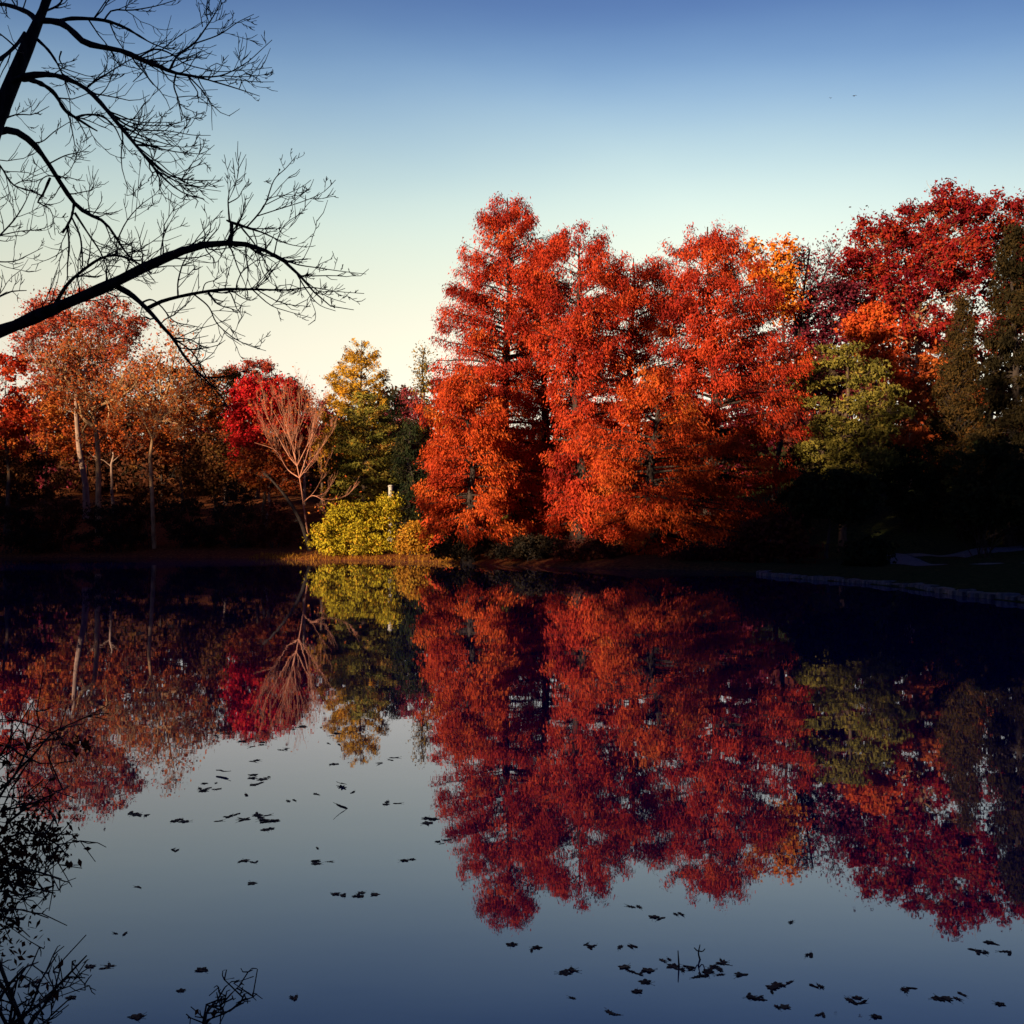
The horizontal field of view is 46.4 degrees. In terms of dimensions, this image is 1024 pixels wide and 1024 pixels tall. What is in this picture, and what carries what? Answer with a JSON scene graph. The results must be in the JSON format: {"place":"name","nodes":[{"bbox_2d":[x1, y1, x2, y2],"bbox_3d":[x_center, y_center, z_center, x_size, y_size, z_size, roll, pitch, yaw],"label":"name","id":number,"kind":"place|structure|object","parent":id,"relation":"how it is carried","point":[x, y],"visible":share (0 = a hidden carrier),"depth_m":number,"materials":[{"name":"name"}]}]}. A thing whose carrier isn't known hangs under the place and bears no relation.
{"place":"outdoors","nodes":[
{"label":"outdoors","id":0,"kind":"place"},
{"bbox_2d":[0,557,1023,1023],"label":"water","id":1,"kind":"structure","parent":0,"point":[738,769],"depth_m":8.01,"materials":[{"name":"blue liquid"}]},
{"bbox_2d":[132,1013,144,1018],"bbox_3d":[-1.330,1.790,4.249,0.048,0.005,0.052,0,-1,2],"label":"floating leaf","id":2,"kind":"object","parent":1,"relation":"on","point":[138,1014],"visible":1,"depth_m":4.25,"materials":[{"name":"black plant"}]},
{"bbox_2d":[195,967,207,971],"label":"floating leaf","id":3,"kind":"object","parent":1,"relation":"on","point":[200,968],"visible":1,"depth_m":4.70,"materials":[{"name":"black plant"}]},
{"bbox_2d":[186,968,262,1023],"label":"sapling","id":4,"kind":"object","parent":1,"relation":"in","point":[213,1013],"visible":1,"depth_m":3.28,"materials":[{"name":"black plant"}]},
{"bbox_2d":[333,802,347,808],"bbox_3d":[-1.069,1.839,7.476,0.128,0.011,0.031,31,11,-33],"label":"floating leaf","id":5,"kind":"object","parent":1,"relation":"on","point":[341,806],"visible":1,"depth_m":7.48,"materials":[{"name":"black plant"}]},
{"bbox_2d":[506,942,517,945],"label":"floating leaf","id":6,"kind":"object","parent":1,"relation":"on","point":[511,944],"visible":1,"depth_m":4.99,"materials":[{"name":"black plant"}]},
{"bbox_2d":[559,969,571,975],"bbox_3d":[0.203,1.799,4.663,0.059,0.007,0.055,1,-1,-32],"label":"floating leaf","id":7,"kind":"object","parent":1,"relation":"on","point":[564,972],"visible":1,"depth_m":4.67,"materials":[{"name":"black plant"}]},
{"bbox_2d":[618,964,630,968],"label":"floating leaf","id":8,"kind":"object","parent":1,"relation":"on","point":[624,966],"visible":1,"depth_m":4.74,"materials":[{"name":"black plant"}]},
{"bbox_2d":[638,979,651,983],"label":"floating leaf","id":9,"kind":"object","parent":1,"relation":"on","point":[643,981],"visible":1,"depth_m":4.57,"materials":[{"name":"black plant"}]},
{"bbox_2d":[641,967,656,971],"bbox_3d":[0.537,1.800,4.702,0.055,0.005,0.060,-1,-1,29],"label":"floating leaf","id":10,"kind":"object","parent":1,"relation":"on","point":[648,969],"visible":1,"depth_m":4.70,"materials":[{"name":"black plant"}]},
{"bbox_2d":[667,963,678,967],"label":"floating leaf","id":11,"kind":"object","parent":1,"relation":"on","point":[674,966],"visible":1,"depth_m":4.74,"materials":[{"name":"black plant"}]},
{"bbox_2d":[694,945,704,959],"bbox_3d":[0.757,1.776,4.829,0.046,0.061,0.026,0,-1,0],"label":"twig","id":12,"kind":"object","parent":1,"relation":"on","point":[698,950],"visible":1,"depth_m":4.82,"materials":[{"name":"black plant"}]},
{"bbox_2d":[702,969,714,973],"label":"floating leaf","id":13,"kind":"object","parent":1,"relation":"on","point":[709,971],"visible":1,"depth_m":4.68,"materials":[{"name":"black plant"}]},
{"bbox_2d":[765,984,780,988],"bbox_3d":[0.988,1.795,4.517,0.054,0.007,0.059,0,-1,-17],"label":"floating leaf","id":14,"kind":"object","parent":1,"relation":"on","point":[773,986],"visible":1,"depth_m":4.52,"materials":[{"name":"black plant"}]},
{"bbox_2d":[779,1004,790,1008],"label":"floating leaf","id":15,"kind":"object","parent":1,"relation":"on","point":[783,1006],"visible":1,"depth_m":4.33,"materials":[{"name":"black plant"}]},
{"bbox_2d":[869,1014,881,1017],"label":"floating leaf","id":16,"kind":"object","parent":1,"relation":"on","point":[876,1015],"visible":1,"depth_m":4.25,"materials":[{"name":"black plant"}]},
{"bbox_2d":[928,995,942,999],"bbox_3d":[1.567,1.794,4.407,0.044,0.004,0.048,-1,-2,43],"label":"floating leaf","id":17,"kind":"object","parent":1,"relation":"on","point":[934,997],"visible":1,"depth_m":4.41,"materials":[{"name":"black plant"}]},
{"bbox_2d":[0,423,1023,602],"bbox_3d":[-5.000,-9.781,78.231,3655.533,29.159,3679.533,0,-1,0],"label":"ground","id":18,"kind":"structure","parent":0,"point":[1006,575],"depth_m":87.54,"materials":[{"name":"brown plant"}]},
{"bbox_2d":[0,395,35,480],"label":"woodland tree","id":19,"kind":"object","parent":18,"relation":"on","point":[19,439],"visible":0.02,"depth_m":170.75,"materials":[{"name":"red plant"}]},
{"bbox_2d":[0,349,42,534],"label":"maple tree","id":20,"kind":"object","parent":18,"relation":"on","point":[11,411],"visible":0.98,"depth_m":121.97,"materials":[{"name":"brown plant"}]},
{"bbox_2d":[0,435,77,529],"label":"shrub","id":21,"kind":"object","parent":18,"relation":"on","point":[23,476],"visible":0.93,"depth_m":123.76,"materials":[{"name":"brown plant"}]},
{"bbox_2d":[0,371,88,508],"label":"oak tree","id":22,"kind":"object","parent":18,"relation":"on","point":[49,417],"visible":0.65,"depth_m":135.69,"materials":[{"name":"brown plant"}]},
{"bbox_2d":[0,935,95,1023],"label":"shrub","id":23,"kind":"object","parent":18,"relation":"on","point":[54,992],"visible":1,"depth_m":3.42,"materials":[{"name":"black plant"}]},
{"bbox_2d":[2,392,95,488],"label":"woodland tree","id":24,"kind":"object","parent":18,"relation":"on","point":[41,480],"visible":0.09,"depth_m":167.64,"materials":[{"name":"red plant"}]},
{"bbox_2d":[15,484,92,551],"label":"shrub","id":25,"kind":"object","parent":18,"relation":"on","point":[51,523],"visible":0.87,"depth_m":107.70,"materials":[{"name":"green plant"}]},
{"bbox_2d":[0,672,110,1022],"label":"shrub","id":26,"kind":"object","parent":18,"relation":"on","point":[22,870],"visible":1,"depth_m":3.87,"materials":[{"name":"black plant"}]},
{"bbox_2d":[2,281,162,518],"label":"maple tree","id":27,"kind":"object","parent":18,"relation":"on","point":[30,337],"visible":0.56,"depth_m":131.68,"materials":[{"name":"red plant"}]},
{"bbox_2d":[44,393,128,494],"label":"woodland tree","id":28,"kind":"object","parent":18,"relation":"on","point":[92,479],"visible":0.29,"depth_m":162.06,"materials":[{"name":"brown plant"}]},
{"bbox_2d":[13,313,162,536],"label":"sycamore tree","id":29,"kind":"object","parent":18,"relation":"on","point":[74,385],"visible":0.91,"depth_m":117.19,"materials":[{"name":"orange plant"}]},
{"bbox_2d":[62,494,154,552],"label":"shrub","id":30,"kind":"object","parent":18,"relation":"on","point":[117,539],"visible":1,"depth_m":106.50,"materials":[{"name":"green plant"}]},
{"bbox_2d":[50,373,167,514],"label":"maple tree","id":31,"kind":"object","parent":18,"relation":"on","point":[123,449],"visible":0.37,"depth_m":137.71,"materials":[{"name":"orange plant"}]},
{"bbox_2d":[89,388,173,491],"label":"woodland tree","id":32,"kind":"object","parent":18,"relation":"on","point":[133,471],"visible":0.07,"depth_m":165.74,"materials":[{"name":"brown plant"}]},
{"bbox_2d":[113,484,171,546],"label":"shrub","id":33,"kind":"object","parent":18,"relation":"on","point":[137,500],"visible":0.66,"depth_m":109.67,"materials":[{"name":"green plant"}]},
{"bbox_2d":[113,402,207,496],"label":"woodland tree","id":34,"kind":"object","parent":18,"relation":"on","point":[170,477],"visible":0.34,"depth_m":161.78,"materials":[{"name":"brown plant"}]},
{"bbox_2d":[103,318,230,548],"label":"sycamore tree","id":35,"kind":"object","parent":18,"relation":"on","point":[173,413],"visible":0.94,"depth_m":107.20,"materials":[{"name":"orange plant"}]},
{"bbox_2d":[126,360,232,511],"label":"maple tree","id":36,"kind":"object","parent":18,"relation":"on","point":[170,437],"visible":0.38,"depth_m":139.79,"materials":[{"name":"brown plant"}]},
{"bbox_2d":[0,0,366,414],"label":"bare tree","id":37,"kind":"object","parent":18,"relation":"on","point":[16,74],"visible":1,"depth_m":8.93,"materials":[{"name":"black plant"}]},
{"bbox_2d":[151,490,220,547],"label":"shrub","id":38,"kind":"object","parent":18,"relation":"on","point":[187,527],"visible":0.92,"depth_m":107.54,"materials":[{"name":"green plant"}]},
{"bbox_2d":[156,391,229,487],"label":"woodland tree","id":39,"kind":"object","parent":18,"relation":"on","point":[207,428],"visible":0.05,"depth_m":168.53,"materials":[{"name":"brown plant"}]},
{"bbox_2d":[170,427,258,523],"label":"maple tree","id":40,"kind":"object","parent":18,"relation":"on","point":[216,478],"visible":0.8,"depth_m":123.09,"materials":[{"name":"brown plant"}]},
{"bbox_2d":[197,365,246,503],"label":"oak tree","id":41,"kind":"object","parent":18,"relation":"on","point":[230,383],"visible":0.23,"depth_m":149.84,"materials":[{"name":"brown plant"}]},
{"bbox_2d":[193,407,270,490],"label":"woodland tree","id":42,"kind":"object","parent":18,"relation":"on","point":[233,459],"visible":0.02,"depth_m":166.76,"materials":[{"name":"brown plant"}]},
{"bbox_2d":[195,479,268,547],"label":"shrub","id":43,"kind":"object","parent":18,"relation":"on","point":[230,495],"visible":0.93,"depth_m":106.50,"materials":[{"name":"green plant"}]},
{"bbox_2d":[221,356,314,498],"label":"maple tree","id":44,"kind":"object","parent":18,"relation":"on","point":[265,366],"visible":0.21,"depth_m":157.96,"materials":[{"name":"brown plant"}]},
{"bbox_2d":[216,425,320,525],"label":"maple tree","id":45,"kind":"object","parent":18,"relation":"on","point":[275,467],"visible":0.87,"depth_m":115.47,"materials":[{"name":"red plant"}]},
{"bbox_2d":[237,497,303,547],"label":"shrub","id":46,"kind":"object","parent":18,"relation":"on","point":[277,527],"visible":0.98,"depth_m":105.50,"materials":[{"name":"green plant"}]},
{"bbox_2d":[218,370,324,514],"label":"maple tree","id":47,"kind":"object","parent":18,"relation":"on","point":[241,412],"visible":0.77,"depth_m":121.27,"materials":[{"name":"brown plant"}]},
{"bbox_2d":[256,468,312,550],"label":"dead tree","id":48,"kind":"object","parent":18,"relation":"on","point":[303,528],"visible":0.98,"depth_m":98.91,"materials":[{"name":"brown wood"}]},
{"bbox_2d":[242,362,361,535],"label":"bare tree","id":49,"kind":"object","parent":18,"relation":"on","point":[316,418],"visible":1,"depth_m":99.80,"materials":[{"name":"beige plant"}]},
{"bbox_2d":[293,373,319,504],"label":"bare tree","id":50,"kind":"object","parent":18,"relation":"on","point":[304,486],"visible":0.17,"depth_m":150.01,"materials":[{"name":"brown plant"}]},
{"bbox_2d":[276,403,348,494],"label":"woodland tree","id":51,"kind":"object","parent":18,"relation":"on","point":[312,475],"visible":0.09,"depth_m":166.33,"materials":[{"name":"brown plant"}]},
{"bbox_2d":[307,395,338,503],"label":"maple tree","id":52,"kind":"object","parent":18,"relation":"on","point":[327,412],"visible":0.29,"depth_m":150.15,"materials":[{"name":"brown plant"}]},
{"bbox_2d":[303,424,349,517],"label":"maple tree","id":53,"kind":"object","parent":18,"relation":"on","point":[324,451],"visible":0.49,"depth_m":133.85,"materials":[{"name":"yellow plant"}]},
{"bbox_2d":[306,407,369,488],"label":"woodland tree","id":54,"kind":"object","parent":18,"relation":"on","point":[319,459],"depth_m":169.25,"materials":[{"name":"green plant"}]},
{"bbox_2d":[300,490,406,556],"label":"shrub","id":55,"kind":"object","parent":18,"relation":"on","point":[362,520],"visible":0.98,"depth_m":92.71,"materials":[{"name":"yellow plant"}]},
{"bbox_2d":[317,338,395,503],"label":"larch tree","id":56,"kind":"object","parent":18,"relation":"on","point":[361,361],"visible":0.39,"depth_m":145.44,"materials":[{"name":"yellow plant"}]},
{"bbox_2d":[313,391,401,512],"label":"pine tree","id":57,"kind":"object","parent":18,"relation":"on","point":[358,422],"visible":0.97,"depth_m":119.10,"materials":[{"name":"green plant"}]},
{"bbox_2d":[248,551,479,562],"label":"grass","id":58,"kind":"structure","parent":18,"relation":"on","point":[339,557],"depth_m":92.36,"materials":[{"name":"orange plant"}]},
{"bbox_2d":[348,383,423,484],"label":"woodland tree","id":59,"kind":"object","parent":18,"relation":"on","point":[384,393],"visible":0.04,"depth_m":168.08,"materials":[{"name":"green plant"}]},
{"bbox_2d":[388,485,393,539],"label":"stone post","id":60,"kind":"object","parent":18,"relation":"on","point":[390,487],"visible":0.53,"depth_m":101.92,"materials":[{"name":"stone"}]},
{"bbox_2d":[371,386,412,507],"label":"hemlock tree","id":61,"kind":"object","parent":18,"relation":"on","point":[393,399],"visible":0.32,"depth_m":129.87,"materials":[{"name":"green plant"}]},
{"bbox_2d":[384,417,433,527],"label":"hemlock tree","id":62,"kind":"object","parent":18,"relation":"on","point":[409,451],"visible":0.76,"depth_m":103.76,"materials":[{"name":"green plant"}]},
{"bbox_2d":[383,386,440,507],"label":"maple tree","id":63,"kind":"object","parent":18,"relation":"on","point":[408,393],"visible":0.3,"depth_m":139.83,"materials":[{"name":"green plant"}]},
{"bbox_2d":[386,511,438,555],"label":"shrub","id":64,"kind":"object","parent":18,"relation":"on","point":[407,543],"visible":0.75,"depth_m":91.40,"materials":[{"name":"orange plant"}]},
{"bbox_2d":[408,340,437,475],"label":"bare tree","id":65,"kind":"object","parent":18,"relation":"on","point":[425,385],"visible":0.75,"depth_m":127.81,"materials":[{"name":"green plant"}]},
{"bbox_2d":[395,381,454,483],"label":"woodland tree","id":66,"kind":"object","parent":18,"relation":"on","point":[418,418],"visible":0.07,"depth_m":172.24,"materials":[{"name":"green plant"}]},
{"bbox_2d":[416,435,469,501],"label":"woodland tree","id":67,"kind":"object","parent":18,"relation":"on","point":[442,470],"visible":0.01,"depth_m":141.85,"materials":[{"name":"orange plant"}]},
{"bbox_2d":[423,529,499,563],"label":"shrub","id":68,"kind":"object","parent":18,"relation":"on","point":[449,548],"visible":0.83,"depth_m":79.37,"materials":[{"name":"green plant"}]},
{"bbox_2d":[409,360,533,563],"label":"bald cypress","id":69,"kind":"object","parent":18,"relation":"on","point":[465,411],"visible":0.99,"depth_m":79.23,"materials":[{"name":"orange plant"}]},
{"bbox_2d":[437,511,508,558],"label":"shrub","id":70,"kind":"object","parent":18,"relation":"on","point":[502,518],"visible":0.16,"depth_m":81.49,"materials":[{"name":"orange plant"}]},
{"bbox_2d":[406,191,588,552],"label":"bald cypress","id":71,"kind":"object","parent":18,"relation":"on","point":[508,376],"visible":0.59,"depth_m":85.81,"materials":[{"name":"red plant"}]},
{"bbox_2d":[481,527,566,561],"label":"shrub","id":72,"kind":"object","parent":18,"relation":"on","point":[521,546],"visible":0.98,"depth_m":74.40,"materials":[{"name":"green plant"}]},
{"bbox_2d":[510,262,598,539],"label":"bald cypress","id":73,"kind":"object","parent":18,"relation":"on","point":[541,388],"visible":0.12,"depth_m":92.35,"materials":[{"name":"red plant"}]},
{"bbox_2d":[527,418,593,492],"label":"woodland tree","id":74,"kind":"object","parent":18,"relation":"on","point":[555,445],"visible":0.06,"depth_m":143.43,"materials":[{"name":"red plant"}]},
{"bbox_2d":[509,219,649,542],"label":"bald cypress","id":75,"kind":"object","parent":18,"relation":"on","point":[579,335],"visible":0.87,"depth_m":79.09,"materials":[{"name":"red plant"}]},
{"bbox_2d":[549,530,635,561],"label":"shrub","id":76,"kind":"object","parent":18,"relation":"on","point":[593,549],"visible":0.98,"depth_m":70.50,"materials":[{"name":"green plant"}]},
{"bbox_2d":[569,254,702,546],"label":"bald cypress","id":77,"kind":"object","parent":18,"relation":"on","point":[640,340],"visible":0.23,"depth_m":85.80,"materials":[{"name":"red plant"}]},
{"bbox_2d":[571,361,748,560],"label":"bald cypress","id":78,"kind":"object","parent":18,"relation":"on","point":[654,514],"visible":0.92,"depth_m":72.23,"materials":[{"name":"orange plant"}]},
{"bbox_2d":[682,416,756,485],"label":"woodland tree","id":79,"kind":"object","parent":18,"relation":"on","point":[722,466],"visible":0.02,"depth_m":136.00,"materials":[{"name":"red plant"}]},
{"bbox_2d":[635,219,819,546],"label":"bald cypress","id":80,"kind":"object","parent":18,"relation":"on","point":[711,354],"visible":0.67,"depth_m":81.25,"materials":[{"name":"red plant"}]},
{"bbox_2d":[708,330,794,473],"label":"woodland tree","id":81,"kind":"object","parent":18,"relation":"on","point":[764,449],"visible":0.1,"depth_m":143.26,"materials":[{"name":"red plant"}]},
{"bbox_2d":[741,233,811,502],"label":"maple tree","id":82,"kind":"object","parent":18,"relation":"on","point":[783,258],"visible":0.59,"depth_m":105.94,"materials":[{"name":"orange plant"}]},
{"bbox_2d":[747,339,850,457],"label":"woodland tree","id":83,"kind":"object","parent":18,"relation":"on","point":[811,416],"visible":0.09,"depth_m":135.05,"materials":[{"name":"red plant"}]},
{"bbox_2d":[768,222,849,442],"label":"bare tree","id":84,"kind":"object","parent":18,"relation":"on","point":[808,266],"visible":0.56,"depth_m":107.88,"materials":[{"name":"red plant"}]},
{"bbox_2d":[765,439,854,534],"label":"shrub","id":85,"kind":"object","parent":18,"relation":"on","point":[782,496],"visible":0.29,"depth_m":83.57,"materials":[{"name":"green plant"}]},
{"bbox_2d":[774,278,870,482],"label":"maple tree","id":86,"kind":"object","parent":18,"relation":"on","point":[827,331],"visible":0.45,"depth_m":108.85,"materials":[{"name":"red plant"}]},
{"bbox_2d":[775,341,922,551],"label":"tree","id":87,"kind":"object","parent":18,"relation":"on","point":[843,431],"visible":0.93,"depth_m":81.80,"materials":[{"name":"plant"}]},
{"bbox_2d":[812,351,901,467],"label":"woodland tree","id":88,"kind":"object","parent":18,"relation":"on","point":[852,415],"visible":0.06,"depth_m":138.20,"materials":[{"name":"green plant"}]},
{"bbox_2d":[835,525,916,566],"bbox_3d":[17.639,1.704,58.139,4.058,2.175,2.631,0,-1,0],"label":"shrub","id":89,"kind":"object","parent":18,"relation":"on","point":[869,551],"visible":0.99,"depth_m":57.50,"materials":[{"name":"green plant"}]},
{"bbox_2d":[834,297,919,496],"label":"maple tree","id":90,"kind":"object","parent":18,"relation":"on","point":[865,330],"visible":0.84,"depth_m":102.86,"materials":[{"name":"orange plant"}]},
{"bbox_2d":[756,570,1023,601],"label":"stone wall","id":91,"kind":"structure","parent":18,"relation":"on","point":[972,592],"depth_m":39.23,"materials":[{"name":"grey stone"}]},
{"bbox_2d":[857,334,935,453],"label":"woodland tree","id":92,"kind":"object","parent":18,"relation":"on","point":[907,360],"visible":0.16,"depth_m":136.31,"materials":[{"name":"green plant"}]},
{"bbox_2d":[813,177,1003,487],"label":"oak tree","id":93,"kind":"object","parent":18,"relation":"on","point":[934,257],"visible":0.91,"depth_m":111.50,"materials":[{"name":"red plant"}]},
{"bbox_2d":[859,339,986,472],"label":"tree","id":94,"kind":"object","parent":18,"relation":"on","point":[921,435],"visible":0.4,"depth_m":105.38,"materials":[{"name":"red plant"}]},
{"bbox_2d":[911,333,984,451],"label":"woodland tree","id":95,"kind":"object","parent":18,"relation":"on","point":[938,383],"visible":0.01,"depth_m":142.96,"materials":[{"name":"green plant"}]},
{"bbox_2d":[920,292,990,527],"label":"cypress tree","id":96,"kind":"object","parent":18,"relation":"on","point":[958,409],"visible":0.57,"depth_m":87.72,"materials":[{"name":"green plant"}]},
{"bbox_2d":[955,218,1023,547],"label":"cypress tree","id":97,"kind":"object","parent":18,"relation":"on","point":[1010,405],"visible":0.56,"depth_m":83.78,"materials":[{"name":"green plant"}]},
{"bbox_2d":[963,185,1023,429],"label":"oak tree","id":98,"kind":"object","parent":18,"relation":"on","point":[1014,208],"visible":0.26,"depth_m":115.95,"materials":[{"name":"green plant"}]},
{"bbox_2d":[965,325,1023,451],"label":"woodland tree","id":99,"kind":"object","parent":18,"relation":"on","point":[980,358],"visible":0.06,"depth_m":139.47,"materials":[{"name":"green plant"}]},
{"bbox_2d":[0,0,1023,438],"label":"sky","id":100,"kind":"structure","parent":0,"point":[643,121],"materials":[{"name":"blue"}]},
{"bbox_2d":[886,544,1023,565],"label":"road","id":101,"kind":"structure","parent":0,"point":[904,559],"depth_m":76.74,"materials":[{"name":"grey asphalt"}]}
]}

